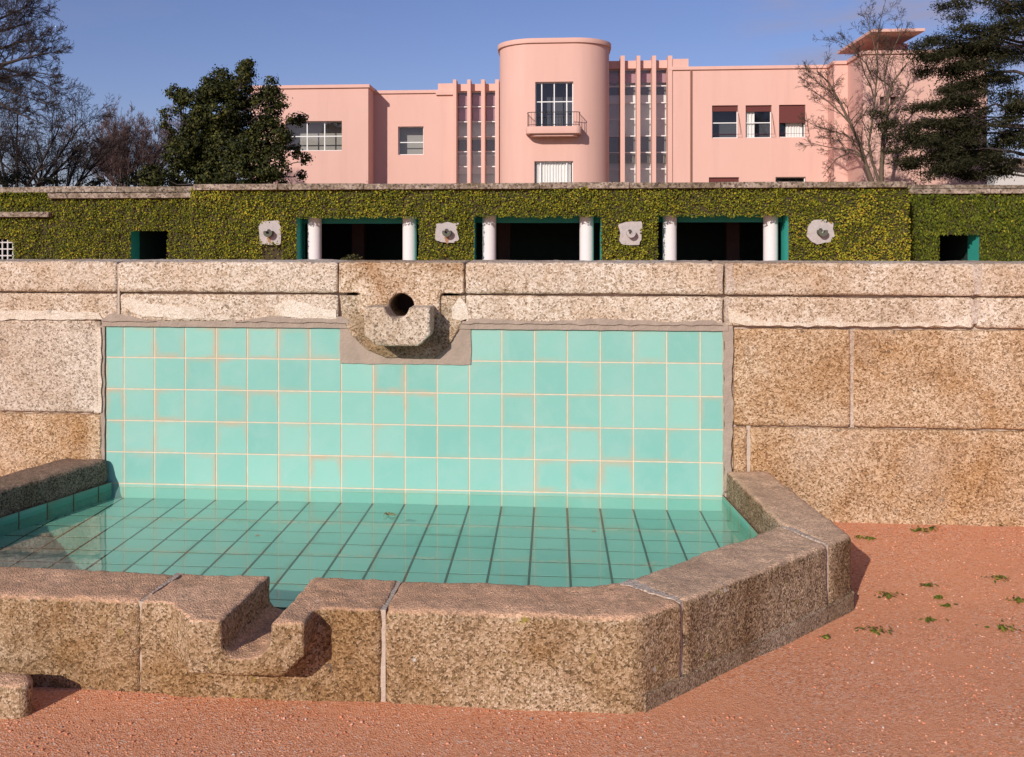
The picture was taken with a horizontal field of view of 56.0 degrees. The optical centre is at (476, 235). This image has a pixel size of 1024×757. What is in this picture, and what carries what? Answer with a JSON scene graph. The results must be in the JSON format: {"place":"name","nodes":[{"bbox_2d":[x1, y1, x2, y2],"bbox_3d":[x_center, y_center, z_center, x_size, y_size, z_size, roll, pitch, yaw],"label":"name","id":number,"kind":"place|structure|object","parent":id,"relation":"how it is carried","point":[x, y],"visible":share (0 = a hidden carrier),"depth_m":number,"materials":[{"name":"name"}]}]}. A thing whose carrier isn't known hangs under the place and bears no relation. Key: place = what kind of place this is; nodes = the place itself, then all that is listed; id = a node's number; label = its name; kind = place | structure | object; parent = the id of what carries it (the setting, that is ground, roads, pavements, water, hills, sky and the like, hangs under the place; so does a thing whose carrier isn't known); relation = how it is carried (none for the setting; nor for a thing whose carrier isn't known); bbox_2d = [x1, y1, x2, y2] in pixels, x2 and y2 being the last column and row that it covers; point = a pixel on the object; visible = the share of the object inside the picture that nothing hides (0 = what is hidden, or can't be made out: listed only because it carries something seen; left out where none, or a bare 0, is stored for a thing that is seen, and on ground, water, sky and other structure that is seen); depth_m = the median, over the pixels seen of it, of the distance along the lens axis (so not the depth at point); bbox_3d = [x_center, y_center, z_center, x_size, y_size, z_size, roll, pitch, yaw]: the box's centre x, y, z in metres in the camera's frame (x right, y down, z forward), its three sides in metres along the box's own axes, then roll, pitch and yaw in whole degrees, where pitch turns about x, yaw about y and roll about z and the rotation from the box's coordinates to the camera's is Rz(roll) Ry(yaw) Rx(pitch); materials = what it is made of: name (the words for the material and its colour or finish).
{"place":"outdoors","nodes":[
{"label":"outdoors","id":0,"kind":"place"},
{"bbox_2d":[1,194,47,197],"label":"terrace","id":1,"kind":"structure","parent":0,"point":[5,195],"depth_m":30.05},
{"bbox_2d":[0,0,85,146],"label":"bare tree","id":2,"kind":"object","parent":1,"relation":"on","point":[5,78],"visible":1,"depth_m":41.67,"materials":[{"name":"plant"}]},
{"bbox_2d":[0,170,103,186],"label":"shrub","id":3,"kind":"object","parent":1,"relation":"on","point":[12,178],"visible":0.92,"depth_m":48.14,"materials":[{"name":"brown plant"}]},
{"bbox_2d":[0,82,117,186],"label":"bare tree","id":4,"kind":"object","parent":1,"relation":"on","point":[40,165],"visible":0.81,"depth_m":50.18,"materials":[{"name":"brown plant"}]},
{"bbox_2d":[0,116,147,186],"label":"bare tree","id":5,"kind":"object","parent":1,"relation":"on","point":[73,172],"visible":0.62,"depth_m":51.68,"materials":[{"name":"brown plant"}]},
{"bbox_2d":[56,94,186,186],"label":"bare tree","id":6,"kind":"object","parent":1,"relation":"on","point":[126,163],"visible":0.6,"depth_m":60.89,"materials":[{"name":"brown plant"}]},
{"bbox_2d":[88,161,168,186],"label":"shrub","id":7,"kind":"object","parent":1,"relation":"on","point":[132,180],"visible":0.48,"depth_m":52.09,"materials":[{"name":"brown plant"}]},
{"bbox_2d":[136,56,315,186],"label":"evergreen tree","id":8,"kind":"object","parent":1,"relation":"on","point":[207,145],"visible":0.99,"depth_m":45.33,"materials":[{"name":"green plant"}]},
{"bbox_2d":[794,0,927,181],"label":"bare tree","id":9,"kind":"object","parent":1,"relation":"on","point":[856,140],"visible":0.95,"depth_m":48.53,"materials":[{"name":"brown plant"}]},
{"bbox_2d":[857,0,1023,184],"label":"cedar tree","id":10,"kind":"object","parent":1,"relation":"on","point":[987,45],"visible":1,"depth_m":44.69,"materials":[{"name":"green plant"}]},
{"bbox_2d":[0,522,1023,756],"bbox_3d":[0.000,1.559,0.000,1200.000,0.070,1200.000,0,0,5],"label":"ground","id":11,"kind":"structure","parent":0,"point":[778,684],"depth_m":3.21,"materials":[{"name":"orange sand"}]},
{"bbox_2d":[0,673,32,718],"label":"stone block","id":12,"kind":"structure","parent":11,"relation":"on","point":[16,693],"depth_m":3.16,"materials":[{"name":"stone"}]},
{"bbox_2d":[340,254,364,259],"bbox_3d":[-2.631,0.978,20.278,1.162,1.211,1.160,0,0,5],"label":"clipped bush","id":13,"kind":"object","parent":11,"relation":"on","point":[347,257],"visible":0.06,"depth_m":20.20,"materials":[{"name":"green plant"}]},
{"bbox_2d":[0,458,853,713],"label":"fountain basin","id":14,"kind":"object","parent":11,"relation":"on","point":[626,611],"visible":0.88,"depth_m":3.49,"materials":[{"name":"stone"}]},
{"bbox_2d":[0,259,1023,526],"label":"granite wall","id":15,"kind":"structure","parent":11,"relation":"on","point":[866,391],"depth_m":5.29,"materials":[{"name":"beige stone"}]},
{"bbox_2d":[0,181,1023,260],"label":"terrace wall","id":16,"kind":"structure","parent":11,"relation":"on","point":[765,237],"depth_m":27.59,"materials":[{"name":"green plant"}]},
{"bbox_2d":[0,192,190,259],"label":"ivy","id":17,"kind":"object","parent":16,"relation":"attached to","point":[29,204],"visible":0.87,"depth_m":28.42,"materials":[{"name":"green plant"}]},
{"bbox_2d":[189,185,911,260],"bbox_3d":[1.761,-0.175,26.862,20.116,2.468,0.279,0,0,5],"label":"ivy","id":18,"kind":"object","parent":16,"relation":"attached to","point":[377,213],"visible":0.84,"depth_m":26.75,"materials":[{"name":"green plant"}]},
{"bbox_2d":[908,194,1023,261],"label":"ivy","id":19,"kind":"object","parent":16,"relation":"attached to","point":[1004,212],"visible":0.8,"depth_m":26.99,"materials":[{"name":"green plant"}]},
{"bbox_2d":[862,536,875,540],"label":"weed","id":20,"kind":"object","parent":11,"relation":"on","point":[868,537],"visible":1,"depth_m":4.86,"materials":[{"name":"green plant"}]},
{"bbox_2d":[856,626,892,635],"bbox_3d":[1.585,1.567,3.833,0.146,0.036,0.090,0,0,13],"label":"weed","id":21,"kind":"object","parent":11,"relation":"on","point":[875,631],"visible":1,"depth_m":3.82,"materials":[{"name":"green plant"}]},
{"bbox_2d":[874,591,903,599],"bbox_3d":[1.799,1.562,4.197,0.128,0.026,0.091,0,0,-33],"label":"weed","id":22,"kind":"object","parent":11,"relation":"on","point":[888,594],"visible":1,"depth_m":4.18,"materials":[{"name":"green plant"}]},
{"bbox_2d":[910,525,932,532],"bbox_3d":[2.314,1.527,4.996,0.114,0.030,0.087,0,0,24],"label":"weed","id":23,"kind":"object","parent":11,"relation":"on","point":[919,529],"visible":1,"depth_m":4.99,"materials":[{"name":"green plant"}]},
{"bbox_2d":[920,583,937,586],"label":"weed","id":24,"kind":"object","parent":11,"relation":"on","point":[926,584],"visible":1,"depth_m":4.29,"materials":[{"name":"green plant"}]},
{"bbox_2d":[918,616,948,622],"bbox_3d":[1.859,1.571,3.938,0.143,0.030,0.053,0,0,-5],"label":"weed","id":25,"kind":"object","parent":11,"relation":"on","point":[928,619],"visible":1,"depth_m":3.93,"materials":[{"name":"green plant"}]},
{"bbox_2d":[933,595,942,599],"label":"weed","id":26,"kind":"object","parent":11,"relation":"on","point":[939,597],"visible":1,"depth_m":4.17,"materials":[{"name":"green plant"}]},
{"bbox_2d":[938,603,956,607],"bbox_3d":[2.012,1.570,4.090,0.086,0.020,0.037,0,0,-12],"label":"weed","id":27,"kind":"object","parent":11,"relation":"on","point":[947,605],"visible":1,"depth_m":4.08,"materials":[{"name":"green plant"}]},
{"bbox_2d":[980,574,1009,582],"bbox_3d":[2.355,1.546,4.345,0.122,0.027,0.076,0,0,5],"label":"weed","id":28,"kind":"object","parent":11,"relation":"on","point":[999,576],"visible":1,"depth_m":4.35,"materials":[{"name":"green plant"}]},
{"bbox_2d":[975,619,1023,632],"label":"weed","id":29,"kind":"object","parent":11,"relation":"on","point":[1002,627],"visible":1,"depth_m":3.85,"materials":[{"name":"green plant"}]},
{"bbox_2d":[1006,595,1023,603],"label":"weed","id":30,"kind":"object","parent":11,"relation":"on","point":[1018,599],"visible":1,"depth_m":4.13,"materials":[{"name":"green plant"}]},
{"bbox_2d":[0,0,1023,186],"label":"sky","id":31,"kind":"structure","parent":0,"point":[134,50],"materials":[{"name":"blue"}]},
{"bbox_2d":[251,28,986,184],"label":"pink house","id":32,"kind":"structure","parent":0,"point":[575,109],"depth_m":57.04,"materials":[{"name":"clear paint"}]},
{"bbox_2d":[286,121,341,150],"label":"window","id":33,"kind":"structure","parent":32,"relation":"in","point":[315,136],"depth_m":58.70,"materials":[{"name":"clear glass"}]},
{"bbox_2d":[399,127,422,154],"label":"window","id":34,"kind":"structure","parent":32,"relation":"in","point":[410,138],"depth_m":59.73,"materials":[{"name":"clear glass"}]},
{"bbox_2d":[458,92,466,182],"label":"window","id":35,"kind":"structure","parent":32,"relation":"in","point":[462,96],"depth_m":59.47,"materials":[{"name":"grey glass"}]},
{"bbox_2d":[472,92,480,182],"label":"window","id":36,"kind":"structure","parent":32,"relation":"in","point":[476,96],"depth_m":59.41,"materials":[{"name":"grey glass"}]},
{"bbox_2d":[486,92,494,182],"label":"window","id":37,"kind":"structure","parent":32,"relation":"in","point":[490,96],"depth_m":59.34,"materials":[{"name":"grey glass"}]},
{"bbox_2d":[534,161,572,183],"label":"window","id":38,"kind":"structure","parent":32,"relation":"in","point":[544,171],"depth_m":55.17,"materials":[{"name":"white glass"}]},
{"bbox_2d":[535,82,572,125],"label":"window","id":39,"kind":"structure","parent":32,"relation":"in","point":[550,97],"depth_m":56.21,"materials":[{"name":"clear glass"}]},
{"bbox_2d":[609,70,618,181],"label":"window","id":40,"kind":"structure","parent":32,"relation":"in","point":[613,74],"depth_m":58.86,"materials":[{"name":"grey glass"}]},
{"bbox_2d":[625,69,634,182],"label":"window","id":41,"kind":"structure","parent":32,"relation":"in","point":[629,74],"depth_m":58.72,"materials":[{"name":"grey glass"}]},
{"bbox_2d":[640,69,650,182],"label":"window","id":42,"kind":"structure","parent":32,"relation":"in","point":[645,76],"depth_m":58.63,"materials":[{"name":"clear glass"}]},
{"bbox_2d":[656,69,665,182],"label":"window","id":43,"kind":"structure","parent":32,"relation":"in","point":[660,75],"depth_m":58.56,"materials":[{"name":"grey glass"}]},
{"bbox_2d":[709,177,737,181],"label":"window","id":44,"kind":"structure","parent":32,"relation":"in","point":[722,179],"depth_m":57.15,"materials":[{"name":"red glass"}]},
{"bbox_2d":[712,106,736,137],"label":"window","id":45,"kind":"structure","parent":32,"relation":"in","point":[724,118],"depth_m":58.34,"materials":[{"name":"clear glass"}]},
{"bbox_2d":[746,105,770,137],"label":"window","id":46,"kind":"structure","parent":32,"relation":"in","point":[758,118],"depth_m":57.27,"materials":[{"name":"clear glass"}]},
{"bbox_2d":[775,177,804,181],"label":"window","id":47,"kind":"structure","parent":32,"relation":"in","point":[777,179],"depth_m":58.05,"materials":[{"name":"black glass"}]},
{"bbox_2d":[779,105,804,136],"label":"window","id":48,"kind":"structure","parent":32,"relation":"in","point":[788,114],"depth_m":56.81,"materials":[{"name":"red glass"}]},
{"bbox_2d":[987,158,1023,184],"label":"distant house","id":49,"kind":"structure","parent":0,"point":[1019,180],"depth_m":105.65,"materials":[{"name":"white paint"}]}
]}

